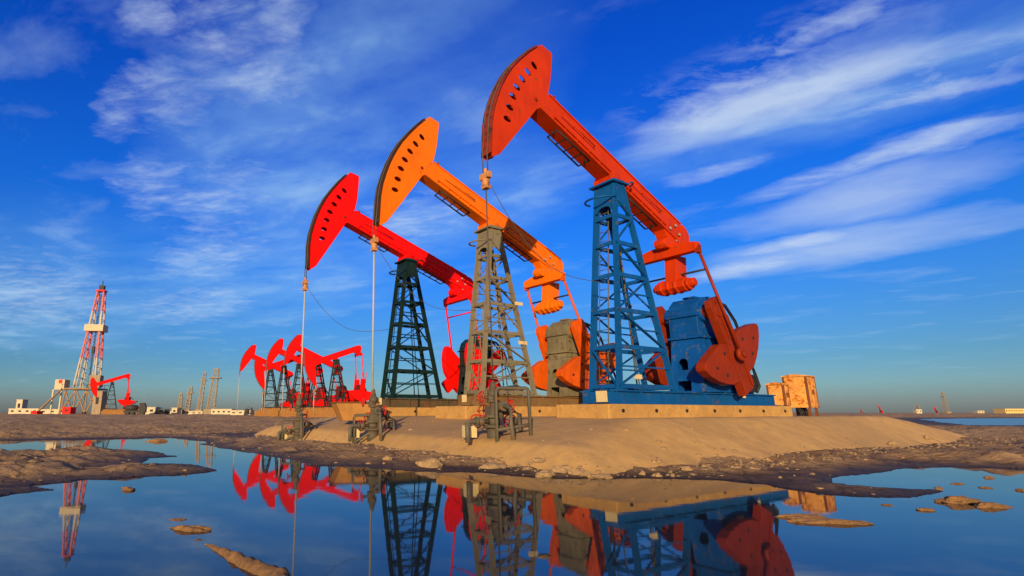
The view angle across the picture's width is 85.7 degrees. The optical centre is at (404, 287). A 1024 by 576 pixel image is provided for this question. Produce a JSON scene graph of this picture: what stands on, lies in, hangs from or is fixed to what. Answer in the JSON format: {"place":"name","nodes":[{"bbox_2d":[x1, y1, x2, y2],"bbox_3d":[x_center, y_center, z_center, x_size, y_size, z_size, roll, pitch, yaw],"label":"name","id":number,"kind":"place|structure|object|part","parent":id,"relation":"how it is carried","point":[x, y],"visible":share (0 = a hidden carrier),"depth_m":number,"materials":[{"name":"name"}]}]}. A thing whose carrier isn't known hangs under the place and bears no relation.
{"place":"outdoors","nodes":[
{"label":"outdoors","id":0,"kind":"place"},
{"bbox_2d":[0,434,1023,575],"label":"pond water","id":1,"kind":"structure","parent":0,"point":[296,517],"depth_m":5.11,"materials":[{"name":"blue liquid"}]},
{"bbox_2d":[122,486,134,490],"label":"mud clod","id":2,"kind":"object","parent":1,"relation":"on","point":[126,488],"visible":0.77,"depth_m":7.33,"materials":[{"name":"brown soil"}]},
{"bbox_2d":[145,438,166,441],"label":"mud clod","id":3,"kind":"object","parent":1,"relation":"on","point":[157,440],"visible":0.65,"depth_m":19.80,"materials":[{"name":"brown soil"}]},
{"bbox_2d":[169,518,186,520],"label":"mud clod","id":4,"kind":"object","parent":1,"relation":"on","point":[178,519],"visible":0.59,"depth_m":5.31,"materials":[{"name":"brown soil"}]},
{"bbox_2d":[169,525,211,531],"bbox_3d":[-1.941,2.186,4.875,0.440,0.090,0.169,-3,-13,14],"label":"mud clod","id":5,"kind":"object","parent":1,"relation":"on","point":[192,528],"visible":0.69,"depth_m":4.84,"materials":[{"name":"brown soil"}]},
{"bbox_2d":[205,543,290,575],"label":"mud ridge","id":6,"kind":"structure","parent":1,"relation":"on","point":[253,565],"depth_m":3.64,"materials":[{"name":"brown soil"}]},
{"bbox_2d":[775,513,826,518],"bbox_3d":[3.987,2.314,5.439,0.543,0.074,0.133,-1,-13,5],"label":"mud clod","id":7,"kind":"object","parent":1,"relation":"on","point":[797,515],"visible":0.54,"depth_m":5.43,"materials":[{"name":"brown soil"}]},
{"bbox_2d":[786,518,873,524],"bbox_3d":[4.075,2.254,5.178,0.759,0.078,0.134,-2,-13,9],"label":"mud clod","id":8,"kind":"object","parent":1,"relation":"on","point":[827,521],"visible":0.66,"depth_m":5.15,"materials":[{"name":"brown soil"}]},
{"bbox_2d":[915,508,934,510],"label":"mud clod","id":9,"kind":"object","parent":1,"relation":"on","point":[925,509],"visible":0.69,"depth_m":5.83,"materials":[{"name":"brown soil"}]},
{"bbox_2d":[0,413,1023,497],"bbox_3d":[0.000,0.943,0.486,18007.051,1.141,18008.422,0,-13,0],"label":"ground","id":10,"kind":"structure","parent":0,"point":[74,463],"depth_m":11.74,"materials":[{"name":"brown soil"}]},
{"bbox_2d":[8,408,39,413],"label":"container hut","id":11,"kind":"object","parent":10,"relation":"on","point":[19,410],"visible":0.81,"depth_m":193.53,"materials":[{"name":"white metal"}]},
{"bbox_2d":[16,399,27,407],"bbox_3d":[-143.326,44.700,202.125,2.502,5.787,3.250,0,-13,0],"label":"container hut","id":12,"kind":"object","parent":11,"relation":"on","point":[21,403],"visible":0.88,"depth_m":201.19,"materials":[{"name":"white metal"}]},
{"bbox_2d":[30,411,43,413],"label":"container hut","id":13,"kind":"object","parent":10,"relation":"on","point":[36,412],"visible":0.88,"depth_m":170.12,"materials":[{"name":"red metal"}]},
{"bbox_2d":[40,409,61,413],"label":"container hut","id":14,"kind":"object","parent":10,"relation":"on","point":[53,411],"visible":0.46,"depth_m":188.63,"materials":[{"name":"white metal"}]},
{"bbox_2d":[62,407,76,413],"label":"container hut","id":15,"kind":"object","parent":10,"relation":"on","point":[68,410],"visible":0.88,"depth_m":172.22,"materials":[{"name":"red metal"}]},
{"bbox_2d":[37,281,111,413],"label":"derrick","id":16,"kind":"object","parent":10,"relation":"on","point":[61,385],"visible":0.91,"depth_m":189.09,"materials":[{"name":"red paint"}]},
{"bbox_2d":[91,391,107,413],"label":"container hut","id":17,"kind":"object","parent":10,"relation":"on","point":[99,404],"visible":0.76,"depth_m":176.76,"materials":[{"name":"white metal"}]},
{"bbox_2d":[101,411,136,413],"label":"concrete plinth","id":18,"kind":"structure","parent":10,"relation":"on","point":[111,412],"depth_m":145.82,"materials":[{"name":"beige concrete"}]},
{"bbox_2d":[90,374,138,410],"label":"pumpjack","id":19,"kind":"object","parent":18,"relation":"on","point":[94,384],"visible":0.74,"depth_m":147.21,"materials":[{"name":"metal"}]},
{"bbox_2d":[123,401,146,414],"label":"pump truck","id":20,"kind":"object","parent":10,"relation":"on","point":[131,409],"visible":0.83,"depth_m":136.00,"materials":[{"name":"grey metal"}]},
{"bbox_2d":[145,407,160,413],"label":"container hut","id":21,"kind":"object","parent":10,"relation":"on","point":[151,410],"visible":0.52,"depth_m":144.88,"materials":[{"name":"white metal"}]},
{"bbox_2d":[155,408,169,413],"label":"pump truck","id":22,"kind":"object","parent":10,"relation":"on","point":[166,411],"visible":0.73,"depth_m":145.88,"materials":[{"name":"black metal"}]},
{"bbox_2d":[171,408,180,413],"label":"container hut","id":23,"kind":"object","parent":10,"relation":"on","point":[176,410],"visible":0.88,"depth_m":154.70,"materials":[{"name":"white metal"}]},
{"bbox_2d":[177,393,182,413],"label":"lattice mast","id":24,"kind":"object","parent":10,"relation":"on","point":[181,397],"visible":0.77,"depth_m":166.06,"materials":[{"name":"grey metal"}]},
{"bbox_2d":[183,386,193,413],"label":"lattice mast","id":25,"kind":"object","parent":10,"relation":"on","point":[188,397],"visible":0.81,"depth_m":168.31,"materials":[{"name":"grey metal"}]},
{"bbox_2d":[184,411,202,413],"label":"container hut","id":26,"kind":"object","parent":10,"relation":"on","point":[193,412],"visible":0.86,"depth_m":159.27,"materials":[{"name":"white metal"}]},
{"bbox_2d":[195,372,206,410],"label":"lattice mast","id":27,"kind":"object","parent":10,"relation":"on","point":[200,393],"visible":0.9,"depth_m":161.93,"materials":[{"name":"grey metal"}]},
{"bbox_2d":[203,368,221,413],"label":"lattice mast","id":28,"kind":"object","parent":10,"relation":"on","point":[207,410],"visible":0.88,"depth_m":158.91,"materials":[{"name":"grey metal"}]},
{"bbox_2d":[211,409,235,413],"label":"container hut","id":29,"kind":"object","parent":10,"relation":"on","point":[220,411],"visible":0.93,"depth_m":144.76,"materials":[{"name":"white metal"}]},
{"bbox_2d":[230,410,254,414],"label":"container hut","id":30,"kind":"object","parent":10,"relation":"on","point":[236,412],"visible":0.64,"depth_m":125.20,"materials":[{"name":"white metal"}]},
{"bbox_2d":[244,407,252,415],"bbox_3d":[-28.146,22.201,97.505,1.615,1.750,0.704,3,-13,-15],"label":"pump truck","id":31,"kind":"object","parent":10,"relation":"on","point":[246,411],"visible":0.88,"depth_m":97.20,"materials":[{"name":"grey metal"}]},
{"bbox_2d":[254,410,266,415],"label":"concrete plinth","id":32,"kind":"structure","parent":10,"relation":"on","point":[260,413],"depth_m":80.57,"materials":[{"name":"beige concrete"}]},
{"bbox_2d":[237,345,295,410],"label":"pumpjack","id":33,"kind":"object","parent":32,"relation":"on","point":[248,355],"visible":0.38,"depth_m":82.37,"materials":[{"name":"metal"}]},
{"bbox_2d":[267,410,281,415],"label":"concrete plinth","id":34,"kind":"structure","parent":10,"relation":"on","point":[274,412],"depth_m":76.74,"materials":[{"name":"beige concrete"}]},
{"bbox_2d":[254,354,315,411],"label":"pumpjack","id":35,"kind":"object","parent":34,"relation":"on","point":[259,368],"visible":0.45,"depth_m":78.45,"materials":[{"name":"metal"}]},
{"bbox_2d":[282,410,296,416],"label":"concrete plinth","id":36,"kind":"structure","parent":10,"relation":"on","point":[287,413],"depth_m":73.76,"materials":[{"name":"beige concrete"}]},
{"bbox_2d":[264,338,335,409],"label":"pumpjack","id":37,"kind":"object","parent":36,"relation":"on","point":[276,349],"visible":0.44,"depth_m":75.65,"materials":[{"name":"metal"}]},
{"bbox_2d":[301,410,318,416],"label":"concrete plinth","id":38,"kind":"structure","parent":10,"relation":"on","point":[311,413],"depth_m":69.96,"materials":[{"name":"beige concrete"}]},
{"bbox_2d":[281,334,352,411],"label":"pumpjack","id":39,"kind":"object","parent":38,"relation":"on","point":[294,347],"visible":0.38,"depth_m":71.68,"materials":[{"name":"metal"}]},
{"bbox_2d":[319,410,335,416],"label":"concrete plinth","id":40,"kind":"structure","parent":10,"relation":"on","point":[326,413],"depth_m":67.44,"materials":[{"name":"beige concrete"}]},
{"bbox_2d":[304,345,370,411],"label":"pumpjack","id":41,"kind":"object","parent":40,"relation":"on","point":[359,393],"visible":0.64,"depth_m":69.64,"materials":[{"name":"metal"}]},
{"bbox_2d":[348,389,395,441],"bbox_3d":[-0.987,3.815,16.150,1.281,1.549,1.406,-5,-14,20],"label":"wellhead","id":42,"kind":"object","parent":10,"relation":"on","point":[372,421],"visible":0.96,"depth_m":15.91,"materials":[{"name":"paint"}]},
{"bbox_2d":[415,458,443,467],"bbox_3d":[0.472,3.390,10.322,0.550,0.288,0.340,-1,-13,6],"label":"rock","id":43,"kind":"object","parent":10,"relation":"on","point":[432,463],"visible":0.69,"depth_m":10.23,"materials":[{"name":"stone"}]},
{"bbox_2d":[478,462,506,468],"bbox_3d":[1.653,3.326,9.988,0.557,0.200,0.348,1,-13,-5],"label":"rock","id":44,"kind":"object","parent":10,"relation":"on","point":[491,465],"visible":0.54,"depth_m":9.91,"materials":[{"name":"stone"}]},
{"bbox_2d":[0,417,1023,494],"bbox_3d":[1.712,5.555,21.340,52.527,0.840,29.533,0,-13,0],"label":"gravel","id":45,"kind":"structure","parent":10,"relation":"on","point":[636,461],"depth_m":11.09,"materials":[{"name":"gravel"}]},
{"bbox_2d":[532,457,545,462],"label":"rock","id":46,"kind":"object","parent":10,"relation":"on","point":[538,460],"visible":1,"depth_m":6.11,"materials":[{"name":"stone"}]},
{"bbox_2d":[535,470,555,476],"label":"rock","id":47,"kind":"object","parent":10,"relation":"on","point":[544,473],"visible":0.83,"depth_m":8.86,"materials":[{"name":"stone"}]},
{"bbox_2d":[567,468,590,475],"bbox_3d":[2.895,3.087,8.953,0.376,0.198,0.236,-3,-13,15],"label":"rock","id":48,"kind":"object","parent":10,"relation":"on","point":[580,471],"visible":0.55,"depth_m":8.90,"materials":[{"name":"stone"}]},
{"bbox_2d":[590,473,612,478],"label":"rock","id":49,"kind":"object","parent":10,"relation":"on","point":[603,476],"visible":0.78,"depth_m":8.67,"materials":[{"name":"stone"}]},
{"bbox_2d":[681,466,692,470],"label":"rock","id":50,"kind":"object","parent":10,"relation":"on","point":[686,468],"visible":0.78,"depth_m":9.30,"materials":[{"name":"stone"}]},
{"bbox_2d":[886,441,898,445],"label":"rock","id":51,"kind":"object","parent":10,"relation":"on","point":[892,443],"visible":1,"depth_m":13.74,"materials":[{"name":"stone"}]},
{"bbox_2d":[912,409,921,412],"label":"container hut","id":52,"kind":"object","parent":10,"relation":"on","point":[917,410],"visible":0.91,"depth_m":417.94,"materials":[{"name":"white metal"}]},
{"bbox_2d":[923,435,932,439],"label":"rock","id":53,"kind":"object","parent":10,"relation":"on","point":[930,437],"visible":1,"depth_m":11.50,"materials":[{"name":"stone"}]},
{"bbox_2d":[940,392,950,412],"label":"lattice mast","id":54,"kind":"object","parent":10,"relation":"on","point":[943,400],"visible":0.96,"depth_m":488.61,"materials":[{"name":"grey metal"}]},
{"bbox_2d":[934,496,980,503],"bbox_3d":[6.502,2.519,6.346,0.446,0.149,0.236,-2,-13,9],"label":"mud clod","id":55,"kind":"object","parent":10,"relation":"on","point":[957,499],"visible":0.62,"depth_m":6.30,"materials":[{"name":"brown soil"}]},
{"bbox_2d":[972,502,1013,508],"bbox_3d":[6.590,2.451,6.037,0.440,0.110,0.184,-3,-13,12],"label":"mud clod","id":56,"kind":"object","parent":10,"relation":"on","point":[988,505],"visible":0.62,"depth_m":6.01,"materials":[{"name":"brown soil"}]},
{"bbox_2d":[993,409,1023,412],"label":"yellow building","id":57,"kind":"structure","parent":10,"relation":"on","point":[1008,410],"depth_m":386.35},
{"bbox_2d":[0,0,1023,412],"label":"sky","id":58,"kind":"structure","parent":0,"point":[847,176],"materials":[{"name":"blue"}]},
{"bbox_2d":[254,416,967,477],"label":"embankment","id":59,"kind":"structure","parent":0,"point":[753,438],"depth_m":12.63,"materials":[{"name":"beige sand"}]},
{"bbox_2d":[281,419,303,439],"bbox_3d":[-4.147,5.457,19.991,0.832,1.210,0.087,1,-13,-4],"label":"pipe guard","id":60,"kind":"object","parent":59,"relation":"on","point":[282,428],"visible":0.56,"depth_m":20.02,"materials":[{"name":"grey paint"}]},
{"bbox_2d":[277,394,316,439],"bbox_3d":[-4.024,4.924,20.307,1.281,1.840,1.406,-5,-14,20],"label":"wellhead","id":61,"kind":"object","parent":59,"relation":"on","point":[296,428],"visible":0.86,"depth_m":20.05,"materials":[{"name":"paint"}]},
{"bbox_2d":[330,402,379,420],"bbox_3d":[-1.848,4.556,19.970,1.660,0.665,1.000,5,-14,-19],"label":"steel skip","id":62,"kind":"object","parent":59,"relation":"on","point":[346,411],"visible":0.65,"depth_m":19.52,"materials":[{"name":"metal"}]},
{"bbox_2d":[352,414,378,443],"bbox_3d":[-1.110,4.311,15.842,0.832,1.210,0.087,1,-13,-4],"label":"pipe guard","id":63,"kind":"object","parent":59,"relation":"on","point":[354,441],"visible":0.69,"depth_m":15.84,"materials":[{"name":"grey paint"}]},
{"bbox_2d":[380,407,434,415],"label":"concrete plinth","id":64,"kind":"structure","parent":59,"relation":"on","point":[410,411],"depth_m":21.81,"materials":[{"name":"concrete"}]},
{"bbox_2d":[300,172,523,407],"bbox_3d":[0.888,0.298,24.303,11.462,9.928,2.580,8,-15,-30],"label":"pumpjack","id":65,"kind":"object","parent":64,"relation":"on","point":[335,214],"visible":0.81,"depth_m":23.43,"materials":[{"name":"green paint"}]},
{"bbox_2d":[462,382,522,442],"bbox_3d":[1.967,2.829,12.273,1.281,1.371,1.406,-5,-14,20],"label":"wellhead","id":66,"kind":"object","parent":59,"relation":"on","point":[469,431],"visible":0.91,"depth_m":12.05,"materials":[{"name":"paint"}]},
{"bbox_2d":[435,406,556,418],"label":"concrete plinth","id":67,"kind":"structure","parent":59,"relation":"on","point":[457,412],"depth_m":17.81,"materials":[{"name":"concrete"}]},
{"bbox_2d":[370,117,615,406],"bbox_3d":[3.892,-0.763,20.115,11.538,10.112,2.580,8,-15,-30],"label":"pumpjack","id":68,"kind":"object","parent":67,"relation":"on","point":[559,373],"visible":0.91,"depth_m":19.44,"materials":[{"name":"paint"}]},
{"bbox_2d":[493,386,532,441],"bbox_3d":[2.354,2.796,11.712,0.838,1.310,0.089,2,-13,-9],"label":"pipe guard","id":69,"kind":"object","parent":59,"relation":"on","point":[528,424],"visible":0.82,"depth_m":11.71,"materials":[{"name":"grey paint"}]},
{"bbox_2d":[551,465,573,472],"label":"rock","id":70,"kind":"object","parent":59,"relation":"on","point":[563,469],"visible":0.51,"depth_m":9.16,"materials":[{"name":"stone"}]},
{"bbox_2d":[556,404,792,417],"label":"concrete plinth","id":71,"kind":"structure","parent":59,"relation":"on","point":[616,411],"depth_m":14.14,"materials":[{"name":"concrete"}]},
{"bbox_2d":[479,44,776,405],"bbox_3d":[6.867,-1.634,16.224,11.490,10.058,2.580,8,-15,-30],"label":"pumpjack","id":72,"kind":"object","parent":71,"relation":"on","point":[705,352],"visible":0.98,"depth_m":15.63,"materials":[{"name":"blue paint"}]},
{"bbox_2d":[765,382,790,405],"bbox_3d":[13.284,3.930,19.329,1.097,1.114,0.607,10,-16,-36],"label":"control cabinet","id":73,"kind":"object","parent":59,"relation":"on","point":[780,391],"visible":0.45,"depth_m":19.37,"materials":[{"name":"metal"}]},
{"bbox_3d":[13.608,3.813,19.254,0.140,0.600,0.057,10,-16,-36],"label":"door","id":74,"kind":"part","parent":73,"relation":"part of","materials":[{"name":"paint"}]},
{"bbox_3d":[13.768,3.840,19.369,0.140,0.600,0.057,10,-16,-36],"label":"door","id":75,"kind":"part","parent":73,"relation":"part of","materials":[{"name":"paint"}]},
{"bbox_2d":[781,374,819,415],"bbox_3d":[14.774,4.003,20.166,1.097,1.533,0.828,10,-16,-36],"label":"control cabinet","id":76,"kind":"object","parent":59,"relation":"on","point":[803,394],"visible":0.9,"depth_m":19.95,"materials":[{"name":"metal"}]},
{"bbox_3d":[14.902,3.812,19.813,0.360,1.000,0.057,10,-16,-36],"label":"door","id":77,"kind":"part","parent":76,"relation":"part of","materials":[{"name":"paint"}]},
{"bbox_3d":[15.237,3.869,20.059,0.360,1.000,0.057,10,-16,-36],"label":"door","id":78,"kind":"part","parent":76,"relation":"part of","materials":[{"name":"paint"}]},
{"bbox_2d":[920,418,1023,424],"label":"canal water","id":79,"kind":"structure","parent":0,"point":[991,421],"depth_m":64.55,"materials":[{"name":"blue liquid"}]}
]}

